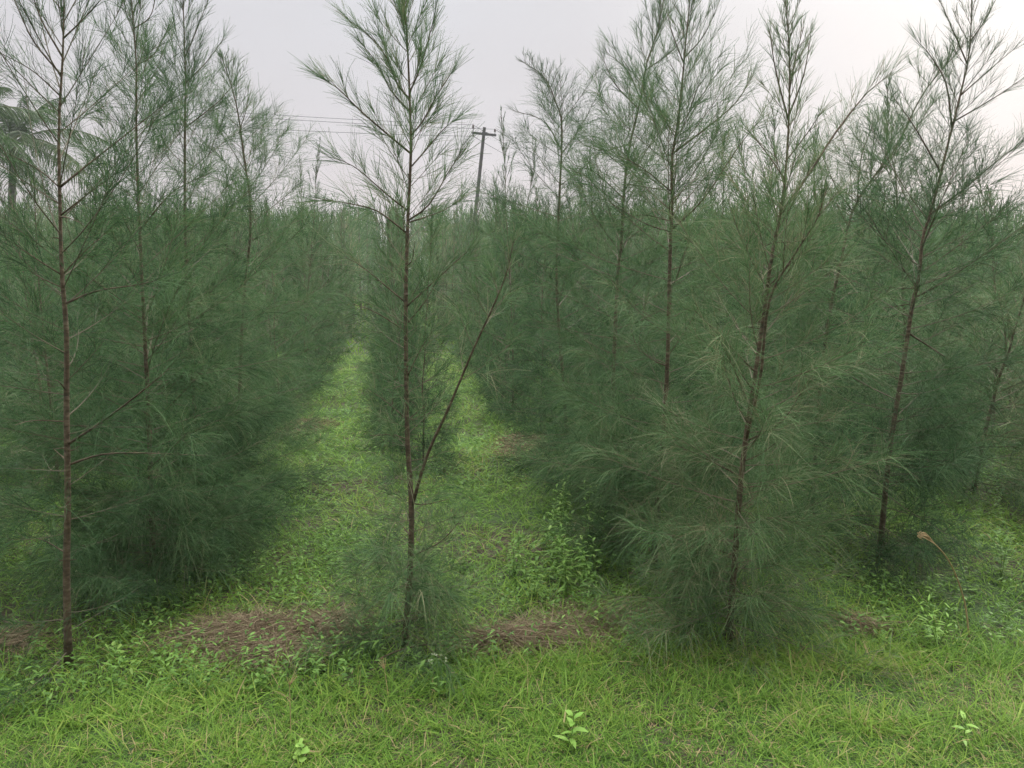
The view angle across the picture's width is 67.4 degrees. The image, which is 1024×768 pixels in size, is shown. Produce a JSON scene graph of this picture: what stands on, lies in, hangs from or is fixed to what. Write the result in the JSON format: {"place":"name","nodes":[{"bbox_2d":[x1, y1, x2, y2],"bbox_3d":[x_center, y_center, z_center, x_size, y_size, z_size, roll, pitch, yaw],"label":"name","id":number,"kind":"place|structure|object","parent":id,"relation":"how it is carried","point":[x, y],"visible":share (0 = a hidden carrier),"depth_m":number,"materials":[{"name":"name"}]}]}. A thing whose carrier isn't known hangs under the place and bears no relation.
{"place":"outdoors","nodes":[
{"label":"outdoors","id":0,"kind":"place"},
{"bbox_2d":[0,277,1023,767],"bbox_3d":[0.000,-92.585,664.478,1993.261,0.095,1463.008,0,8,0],"label":"ground","id":1,"kind":"structure","parent":0,"point":[514,519],"depth_m":3.51,"materials":[{"name":"plant"}]},
{"bbox_2d":[0,331,49,543],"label":"casuarina tree","id":2,"kind":"object","parent":1,"relation":"on","point":[8,450],"visible":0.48,"depth_m":4.41,"materials":[{"name":"green plant"}]},
{"bbox_2d":[0,195,60,380],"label":"casuarina tree","id":3,"kind":"object","parent":1,"relation":"on","point":[6,241],"visible":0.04,"depth_m":10.69,"materials":[{"name":"green plant"}]},
{"bbox_2d":[0,238,61,419],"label":"casuarina tree","id":4,"kind":"object","parent":1,"relation":"on","point":[11,339],"visible":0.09,"depth_m":8.12,"materials":[{"name":"green plant"}]},
{"bbox_2d":[0,86,64,220],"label":"coconut palm","id":5,"kind":"object","parent":1,"relation":"on","point":[10,110],"visible":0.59,"depth_m":27.21,"materials":[{"name":"green plant"}]},
{"bbox_2d":[0,180,102,374],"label":"casuarina tree","id":6,"kind":"object","parent":1,"relation":"on","point":[25,248],"visible":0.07,"depth_m":11.25,"materials":[{"name":"green plant"}]},
{"bbox_2d":[0,97,110,231],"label":"coconut palm","id":7,"kind":"object","parent":1,"relation":"on","point":[15,131],"visible":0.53,"depth_m":28.93,"materials":[{"name":"green plant"}]},
{"bbox_2d":[0,203,119,408],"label":"casuarina tree","id":8,"kind":"object","parent":1,"relation":"on","point":[35,299],"visible":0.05,"depth_m":8.95,"materials":[{"name":"green plant"}]},
{"bbox_2d":[0,188,143,478],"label":"casuarina tree","id":9,"kind":"object","parent":1,"relation":"on","point":[15,376],"visible":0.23,"depth_m":6.15,"materials":[{"name":"green plant"}]},
{"bbox_2d":[0,159,150,511],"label":"casuarina tree","id":10,"kind":"object","parent":1,"relation":"on","point":[56,466],"visible":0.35,"depth_m":5.32,"materials":[{"name":"green plant"}]},
{"bbox_2d":[16,170,148,380],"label":"casuarina tree","id":11,"kind":"object","parent":1,"relation":"on","point":[70,257],"visible":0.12,"depth_m":9.72,"materials":[{"name":"green plant"}]},
{"bbox_2d":[0,173,180,460],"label":"casuarina tree","id":12,"kind":"object","parent":1,"relation":"on","point":[129,352],"visible":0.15,"depth_m":6.56,"materials":[{"name":"green plant"}]},
{"bbox_2d":[33,202,190,434],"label":"casuarina tree","id":13,"kind":"object","parent":1,"relation":"on","point":[121,323],"visible":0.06,"depth_m":7.59,"materials":[{"name":"green plant"}]},
{"bbox_2d":[0,0,244,731],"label":"casuarina tree","id":14,"kind":"object","parent":1,"relation":"on","point":[67,618],"visible":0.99,"depth_m":2.86,"materials":[{"name":"green plant"}]},
{"bbox_2d":[74,200,188,413],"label":"casuarina tree","id":15,"kind":"object","parent":1,"relation":"on","point":[133,309],"visible":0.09,"depth_m":8.53,"materials":[{"name":"green plant"}]},
{"bbox_2d":[0,0,321,653],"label":"casuarina tree","id":16,"kind":"object","parent":1,"relation":"on","point":[105,546],"visible":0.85,"depth_m":3.58,"materials":[{"name":"green plant"}]},
{"bbox_2d":[3,0,356,555],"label":"casuarina tree","id":17,"kind":"object","parent":1,"relation":"on","point":[185,66],"visible":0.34,"depth_m":4.35,"materials":[{"name":"green plant"}]},
{"bbox_2d":[126,177,239,400],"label":"casuarina tree","id":18,"kind":"object","parent":1,"relation":"on","point":[191,283],"visible":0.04,"depth_m":9.65,"materials":[{"name":"green plant"}]},
{"bbox_2d":[157,205,286,460],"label":"casuarina tree","id":19,"kind":"object","parent":1,"relation":"on","point":[223,346],"visible":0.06,"depth_m":6.22,"materials":[{"name":"green plant"}]},
{"bbox_2d":[103,47,360,508],"bbox_3d":[-1.858,-0.696,5.212,1.713,3.095,1.576,4,9,26],"label":"casuarina tree","id":20,"kind":"object","parent":1,"relation":"on","point":[277,233],"visible":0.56,"depth_m":5.18,"materials":[{"name":"green plant"}]},
{"bbox_2d":[181,216,285,442],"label":"casuarina tree","id":21,"kind":"object","parent":1,"relation":"on","point":[248,332],"visible":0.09,"depth_m":7.10,"materials":[{"name":"green plant"}]},
{"bbox_2d":[185,177,283,359],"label":"casuarina tree","id":22,"kind":"object","parent":1,"relation":"on","point":[238,264],"visible":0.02,"depth_m":12.49,"materials":[{"name":"green plant"}]},
{"bbox_2d":[247,668,272,691],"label":"broadleaf seedling","id":23,"kind":"object","parent":1,"relation":"on","point":[258,680],"visible":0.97,"depth_m":2.85,"materials":[{"name":"green plant"}]},
{"bbox_2d":[221,119,329,403],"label":"casuarina tree","id":24,"kind":"object","parent":1,"relation":"on","point":[264,211],"visible":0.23,"depth_m":9.07,"materials":[{"name":"green plant"}]},
{"bbox_2d":[235,200,327,424],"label":"casuarina tree","id":25,"kind":"object","parent":1,"relation":"on","point":[286,323],"visible":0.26,"depth_m":7.99,"materials":[{"name":"green plant"}]},
{"bbox_2d":[293,738,309,762],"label":"broadleaf seedling","id":26,"kind":"object","parent":1,"relation":"on","point":[304,750],"visible":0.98,"depth_m":2.43,"materials":[{"name":"green plant"}]},
{"bbox_2d":[271,211,335,365],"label":"casuarina tree","id":27,"kind":"object","parent":1,"relation":"on","point":[302,297],"visible":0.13,"depth_m":12.66,"materials":[{"name":"green plant"}]},
{"bbox_2d":[270,154,348,377],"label":"casuarina tree","id":28,"kind":"object","parent":1,"relation":"on","point":[307,276],"visible":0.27,"depth_m":11.10,"materials":[{"name":"green plant"}]},
{"bbox_2d":[269,136,352,394],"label":"casuarina tree","id":29,"kind":"object","parent":1,"relation":"on","point":[320,349],"visible":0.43,"depth_m":10.03,"materials":[{"name":"green plant"}]},
{"bbox_2d":[279,206,344,373],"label":"casuarina tree","id":30,"kind":"object","parent":1,"relation":"on","point":[310,304],"visible":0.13,"depth_m":11.94,"materials":[{"name":"green plant"}]},
{"bbox_2d":[300,203,353,358],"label":"casuarina tree","id":31,"kind":"object","parent":1,"relation":"on","point":[341,340],"visible":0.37,"depth_m":13.86,"materials":[{"name":"green plant"}]},
{"bbox_2d":[306,202,352,353],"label":"casuarina tree","id":32,"kind":"object","parent":1,"relation":"on","point":[321,280],"visible":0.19,"depth_m":14.73,"materials":[{"name":"green plant"}]},
{"bbox_2d":[317,200,362,342],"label":"casuarina tree","id":33,"kind":"object","parent":1,"relation":"on","point":[351,320],"visible":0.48,"depth_m":17.87,"materials":[{"name":"green plant"}]},
{"bbox_2d":[318,203,365,335],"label":"casuarina tree","id":34,"kind":"object","parent":1,"relation":"on","point":[344,279],"visible":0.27,"depth_m":18.51,"materials":[{"name":"green plant"}]},
{"bbox_2d":[355,197,400,361],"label":"casuarina tree","id":35,"kind":"object","parent":1,"relation":"on","point":[369,289],"visible":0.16,"depth_m":13.20,"materials":[{"name":"green plant"}]},
{"bbox_2d":[351,199,423,381],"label":"casuarina tree","id":36,"kind":"object","parent":1,"relation":"on","point":[375,287],"visible":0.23,"depth_m":10.56,"materials":[{"name":"green plant"}]},
{"bbox_2d":[345,211,436,453],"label":"casuarina tree","id":37,"kind":"object","parent":1,"relation":"on","point":[380,374],"visible":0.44,"depth_m":6.80,"materials":[{"name":"green plant"}]},
{"bbox_2d":[362,205,427,409],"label":"casuarina tree","id":38,"kind":"object","parent":1,"relation":"on","point":[382,312],"visible":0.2,"depth_m":8.77,"materials":[{"name":"green plant"}]},
{"bbox_2d":[359,203,436,395],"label":"casuarina tree","id":39,"kind":"object","parent":1,"relation":"on","point":[401,247],"visible":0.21,"depth_m":9.65,"materials":[{"name":"green plant"}]},
{"bbox_2d":[365,204,442,424],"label":"casuarina tree","id":40,"kind":"object","parent":1,"relation":"on","point":[386,266],"visible":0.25,"depth_m":7.87,"materials":[{"name":"green plant"}]},
{"bbox_2d":[374,200,434,372],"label":"casuarina tree","id":41,"kind":"object","parent":1,"relation":"on","point":[396,210],"visible":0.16,"depth_m":11.70,"materials":[{"name":"green plant"}]},
{"bbox_2d":[270,0,547,709],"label":"casuarina tree","id":42,"kind":"object","parent":1,"relation":"on","point":[410,583],"visible":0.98,"depth_m":3.00,"materials":[{"name":"green plant"}]},
{"bbox_2d":[367,199,474,475],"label":"casuarina tree","id":43,"kind":"object","parent":1,"relation":"on","point":[427,440],"visible":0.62,"depth_m":5.97,"materials":[{"name":"green plant"}]},
{"bbox_2d":[430,201,472,341],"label":"casuarina tree","id":44,"kind":"object","parent":1,"relation":"on","point":[447,250],"visible":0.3,"depth_m":17.54,"materials":[{"name":"green plant"}]},
{"bbox_2d":[442,204,481,341],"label":"casuarina tree","id":45,"kind":"object","parent":1,"relation":"on","point":[458,253],"visible":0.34,"depth_m":16.64,"materials":[{"name":"green plant"}]},
{"bbox_2d":[447,203,486,351],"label":"casuarina tree","id":46,"kind":"object","parent":1,"relation":"on","point":[461,288],"visible":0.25,"depth_m":15.85,"materials":[{"name":"green plant"}]},
{"bbox_2d":[449,203,486,352],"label":"casuarina tree","id":47,"kind":"object","parent":1,"relation":"on","point":[465,279],"visible":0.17,"depth_m":14.84,"materials":[{"name":"green plant"}]},
{"bbox_2d":[446,203,501,359],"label":"casuarina tree","id":48,"kind":"object","parent":1,"relation":"on","point":[460,267],"visible":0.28,"depth_m":13.63,"materials":[{"name":"green plant"}]},
{"bbox_2d":[451,208,504,363],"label":"casuarina tree","id":49,"kind":"object","parent":1,"relation":"on","point":[473,228],"visible":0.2,"depth_m":12.87,"materials":[{"name":"green plant"}]},
{"bbox_2d":[450,205,506,371],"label":"casuarina tree","id":50,"kind":"object","parent":1,"relation":"on","point":[476,306],"visible":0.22,"depth_m":11.85,"materials":[{"name":"green plant"}]},
{"bbox_2d":[465,124,495,299],"bbox_3d":[-1.400,-7.088,33.181,1.492,7.850,0.599,-1,8,-4],"label":"utility pole","id":51,"kind":"object","parent":1,"relation":"on","point":[483,133],"visible":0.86,"depth_m":32.91,"materials":[{"name":"concrete"}]},
{"bbox_2d":[459,169,517,383],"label":"casuarina tree","id":52,"kind":"object","parent":1,"relation":"on","point":[481,309],"visible":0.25,"depth_m":10.85,"materials":[{"name":"green plant"}]},
{"bbox_2d":[455,138,554,406],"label":"casuarina tree","id":53,"kind":"object","parent":1,"relation":"on","point":[484,391],"visible":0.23,"depth_m":9.06,"materials":[{"name":"green plant"}]},
{"bbox_2d":[454,106,558,422],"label":"casuarina tree","id":54,"kind":"object","parent":1,"relation":"on","point":[500,357],"visible":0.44,"depth_m":8.21,"materials":[{"name":"green plant"}]},
{"bbox_2d":[470,187,545,391],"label":"casuarina tree","id":55,"kind":"object","parent":1,"relation":"on","point":[502,256],"visible":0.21,"depth_m":10.10,"materials":[{"name":"green plant"}]},
{"bbox_2d":[0,608,1023,767],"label":"verge grass","id":56,"kind":"structure","parent":1,"relation":"on","point":[563,723],"depth_m":2.63,"materials":[{"name":"green plant"}]},
{"bbox_2d":[0,373,1023,713],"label":"leafy ground cover","id":57,"kind":"object","parent":1,"relation":"on","point":[258,647],"visible":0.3,"depth_m":3.47,"materials":[{"name":"green plant"}]},
{"bbox_2d":[0,366,1023,741],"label":"dead needle litter","id":58,"kind":"object","parent":1,"relation":"on","point":[520,630],"visible":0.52,"depth_m":3.27,"materials":[{"name":"brown plant"}]},
{"bbox_2d":[0,188,1023,328],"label":"casuarina trees","id":59,"kind":"object","parent":1,"relation":"on","point":[350,225],"visible":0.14,"depth_m":26.71,"materials":[{"name":"green plant"}]},
{"bbox_2d":[503,530,525,576],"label":"willow leaved weed","id":60,"kind":"object","parent":1,"relation":"on","point":[517,562],"visible":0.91,"depth_m":3.94,"materials":[{"name":"green plant"}]},
{"bbox_2d":[511,539,545,598],"bbox_3d":[0.093,0.881,3.621,0.175,0.313,0.156,4,9,28],"label":"willow leaved weed","id":61,"kind":"object","parent":1,"relation":"on","point":[538,579],"visible":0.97,"depth_m":3.61,"materials":[{"name":"green plant"}]},
{"bbox_2d":[491,202,586,435],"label":"casuarina tree","id":62,"kind":"object","parent":1,"relation":"on","point":[507,376],"visible":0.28,"depth_m":7.42,"materials":[{"name":"green plant"}]},
{"bbox_2d":[538,516,564,582],"bbox_3d":[0.207,0.831,3.831,0.158,0.355,0.139,0,8,0],"label":"willow leaved weed","id":63,"kind":"object","parent":1,"relation":"on","point":[551,551],"visible":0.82,"depth_m":3.83,"materials":[{"name":"green plant"}]},
{"bbox_2d":[512,186,592,364],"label":"casuarina tree","id":64,"kind":"object","parent":1,"relation":"on","point":[545,281],"visible":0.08,"depth_m":12.71,"materials":[{"name":"green plant"}]},
{"bbox_2d":[445,47,668,482],"bbox_3d":[0.387,-0.848,5.774,1.573,3.191,1.789,-5,10,-32],"label":"casuarina tree","id":65,"kind":"object","parent":1,"relation":"on","point":[548,199],"visible":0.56,"depth_m":5.64,"materials":[{"name":"green plant"}]},
{"bbox_2d":[556,538,580,601],"bbox_3d":[0.262,0.871,3.625,0.125,0.322,0.135,-1,8,-9],"label":"willow leaved weed","id":66,"kind":"object","parent":1,"relation":"on","point":[564,571],"visible":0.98,"depth_m":3.62,"materials":[{"name":"green plant"}]},
{"bbox_2d":[552,710,587,747],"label":"broadleaf seedling","id":67,"kind":"object","parent":1,"relation":"on","point":[571,723],"visible":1,"depth_m":2.50,"materials":[{"name":"green plant"}]},
{"bbox_2d":[548,525,591,588],"bbox_3d":[0.296,0.858,3.783,0.260,0.306,0.116,3,9,20],"label":"willow leaved weed","id":68,"kind":"object","parent":1,"relation":"on","point":[579,572],"visible":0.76,"depth_m":3.78,"materials":[{"name":"green plant"}]},
{"bbox_2d":[527,178,628,376],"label":"casuarina tree","id":69,"kind":"object","parent":1,"relation":"on","point":[581,279],"visible":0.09,"depth_m":11.75,"materials":[{"name":"green plant"}]},
{"bbox_2d":[568,535,602,598],"bbox_3d":[0.345,0.861,3.648,0.146,0.332,0.213,-3,9,-19],"label":"willow leaved weed","id":70,"kind":"object","parent":1,"relation":"on","point":[588,567],"visible":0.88,"depth_m":3.60,"materials":[{"name":"green plant"}]},
{"bbox_2d":[534,184,645,383],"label":"casuarina tree","id":71,"kind":"object","parent":1,"relation":"on","point":[576,292],"visible":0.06,"depth_m":10.76,"materials":[{"name":"green plant"}]},
{"bbox_2d":[581,508,609,570],"bbox_3d":[0.423,0.806,3.978,0.174,0.362,0.148,0,8,0],"label":"willow leaved weed","id":72,"kind":"object","parent":1,"relation":"on","point":[589,518],"visible":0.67,"depth_m":3.96,"materials":[{"name":"green plant"}]},
{"bbox_2d":[538,157,665,397],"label":"casuarina tree","id":73,"kind":"object","parent":1,"relation":"on","point":[586,281],"visible":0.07,"depth_m":9.59,"materials":[{"name":"green plant"}]},
{"bbox_2d":[489,0,746,533],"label":"casuarina tree","id":74,"kind":"object","parent":1,"relation":"on","point":[637,276],"visible":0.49,"depth_m":4.67,"materials":[{"name":"green plant"}]},
{"bbox_2d":[565,178,703,410],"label":"casuarina tree","id":75,"kind":"object","parent":1,"relation":"on","point":[657,234],"visible":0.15,"depth_m":8.52,"materials":[{"name":"green plant"}]},
{"bbox_2d":[608,200,671,357],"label":"casuarina tree","id":76,"kind":"object","parent":1,"relation":"on","point":[639,258],"visible":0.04,"depth_m":12.56,"materials":[{"name":"green plant"}]},
{"bbox_2d":[498,0,826,609],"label":"casuarina tree","id":77,"kind":"object","parent":1,"relation":"on","point":[665,115],"visible":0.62,"depth_m":3.83,"materials":[{"name":"green plant"}]},
{"bbox_2d":[605,215,731,422],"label":"casuarina tree","id":78,"kind":"object","parent":1,"relation":"on","point":[664,297],"visible":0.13,"depth_m":7.78,"materials":[{"name":"green plant"}]},
{"bbox_2d":[637,196,754,396],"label":"casuarina tree","id":79,"kind":"object","parent":1,"relation":"on","point":[685,291],"visible":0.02,"depth_m":9.89,"materials":[{"name":"green plant"}]},
{"bbox_2d":[645,157,809,411],"bbox_3d":[2.471,-1.095,8.839,2.054,2.992,1.800,3,9,20],"label":"casuarina tree","id":80,"kind":"object","parent":1,"relation":"on","point":[714,286],"visible":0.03,"depth_m":8.88,"materials":[{"name":"green plant"}]},
{"bbox_2d":[628,129,826,449],"bbox_3d":[1.790,-0.747,6.694,1.763,2.807,1.652,2,8,10],"label":"casuarina tree","id":81,"kind":"object","parent":1,"relation":"on","point":[723,202],"visible":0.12,"depth_m":6.55,"materials":[{"name":"green plant"}]},
{"bbox_2d":[556,0,949,703],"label":"casuarina tree","id":82,"kind":"object","parent":1,"relation":"on","point":[690,544],"visible":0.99,"depth_m":3.02,"materials":[{"name":"green plant"}]},
{"bbox_2d":[650,156,860,484],"bbox_3d":[1.949,-0.531,6.088,1.578,2.580,1.708,-5,9,-31],"label":"casuarina tree","id":83,"kind":"object","parent":1,"relation":"on","point":[770,316],"visible":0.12,"depth_m":6.09,"materials":[{"name":"green plant"}]},
{"bbox_2d":[701,122,849,416],"bbox_3d":[2.653,-1.175,8.184,1.781,3.334,2.003,-12,9,-32],"label":"casuarina tree","id":84,"kind":"object","parent":1,"relation":"on","point":[759,272],"visible":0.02,"depth_m":8.19,"materials":[{"name":"green plant"}]},
{"bbox_2d":[726,92,850,376],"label":"casuarina tree","id":85,"kind":"object","parent":1,"relation":"on","point":[774,128],"visible":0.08,"depth_m":10.29,"materials":[{"name":"green plant"}]},
{"bbox_2d":[738,108,887,436],"bbox_3d":[2.896,-1.010,7.227,1.645,3.124,1.540,-8,11,-43],"label":"casuarina tree","id":86,"kind":"object","parent":1,"relation":"on","point":[779,340],"visible":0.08,"depth_m":7.21,"materials":[{"name":"green plant"}]},
{"bbox_2d":[685,27,985,533],"bbox_3d":[1.949,-0.609,4.739,1.805,3.015,1.800,0,8,0],"label":"casuarina tree","id":87,"kind":"object","parent":1,"relation":"on","point":[840,162],"visible":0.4,"depth_m":4.57,"materials":[{"name":"green plant"}]},
{"bbox_2d":[801,130,943,412],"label":"casuarina tree","id":88,"kind":"object","parent":1,"relation":"on","point":[839,332],"visible":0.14,"depth_m":8.71,"materials":[{"name":"green plant"}]},
{"bbox_2d":[818,174,932,382],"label":"casuarina tree","id":89,"kind":"object","parent":1,"relation":"on","point":[877,281],"visible":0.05,"depth_m":10.79,"materials":[{"name":"green plant"}]},
{"bbox_2d":[744,0,1023,615],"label":"casuarina tree","id":90,"kind":"object","parent":1,"relation":"on","point":[934,464],"visible":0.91,"depth_m":3.84,"materials":[{"name":"green plant"}]},
{"bbox_2d":[785,72,1023,483],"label":"casuarina tree","id":91,"kind":"object","parent":1,"relation":"on","point":[925,288],"visible":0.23,"depth_m":6.00,"materials":[{"name":"green plant"}]},
{"bbox_2d":[870,190,983,390],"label":"casuarina tree","id":92,"kind":"object","parent":1,"relation":"on","point":[925,301],"visible":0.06,"depth_m":9.98,"materials":[{"name":"green plant"}]},
{"bbox_2d":[912,594,956,644],"bbox_3d":[1.756,0.988,3.195,0.173,0.233,0.113,5,9,32],"label":"willow leaved weed","id":93,"kind":"object","parent":1,"relation":"on","point":[922,609],"visible":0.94,"depth_m":3.20,"materials":[{"name":"green plant"}]},
{"bbox_2d":[917,532,969,638],"bbox_3d":[1.793,0.845,3.187,0.377,0.534,0.021,-4,9,-25],"label":"dry seed stalk","id":94,"kind":"object","parent":1,"relation":"on","point":[926,536],"visible":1,"depth_m":3.21,"materials":[{"name":"plant"}]},
{"bbox_2d":[864,224,1023,517],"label":"casuarina tree","id":95,"kind":"object","parent":1,"relation":"on","point":[1011,483],"visible":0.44,"depth_m":5.22,"materials":[{"name":"green plant"}]},
{"bbox_2d":[867,148,1023,402],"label":"casuarina tree","id":96,"kind":"object","parent":1,"relation":"on","point":[960,204],"visible":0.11,"depth_m":9.34,"materials":[{"name":"green plant"}]},
{"bbox_2d":[878,194,1021,429],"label":"casuarina tree","id":97,"kind":"object","parent":1,"relation":"on","point":[947,315],"visible":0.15,"depth_m":7.52,"materials":[{"name":"green plant"}]},
{"bbox_2d":[886,183,1023,455],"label":"casuarina tree","id":98,"kind":"object","parent":1,"relation":"on","point":[994,287],"visible":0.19,"depth_m":6.83,"materials":[{"name":"green plant"}]},
{"bbox_2d":[910,155,1023,416],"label":"casuarina tree","id":99,"kind":"object","parent":1,"relation":"on","point":[1008,383],"visible":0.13,"depth_m":8.15,"materials":[{"name":"green plant"}]},
{"bbox_2d":[987,533,1013,580],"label":"willow leaved weed","id":100,"kind":"object","parent":1,"relation":"on","point":[1003,554],"visible":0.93,"depth_m":3.94,"materials":[{"name":"green plant"}]},
{"bbox_2d":[982,403,1023,520],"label":"casuarina tree","id":101,"kind":"object","parent":1,"relation":"on","point":[1015,471],"visible":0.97,"depth_m":4.83,"materials":[{"name":"green plant"}]},
{"bbox_2d":[0,0,1023,262],"label":"sky","id":102,"kind":"structure","parent":0,"point":[858,34],"materials":[{"name":"white"}]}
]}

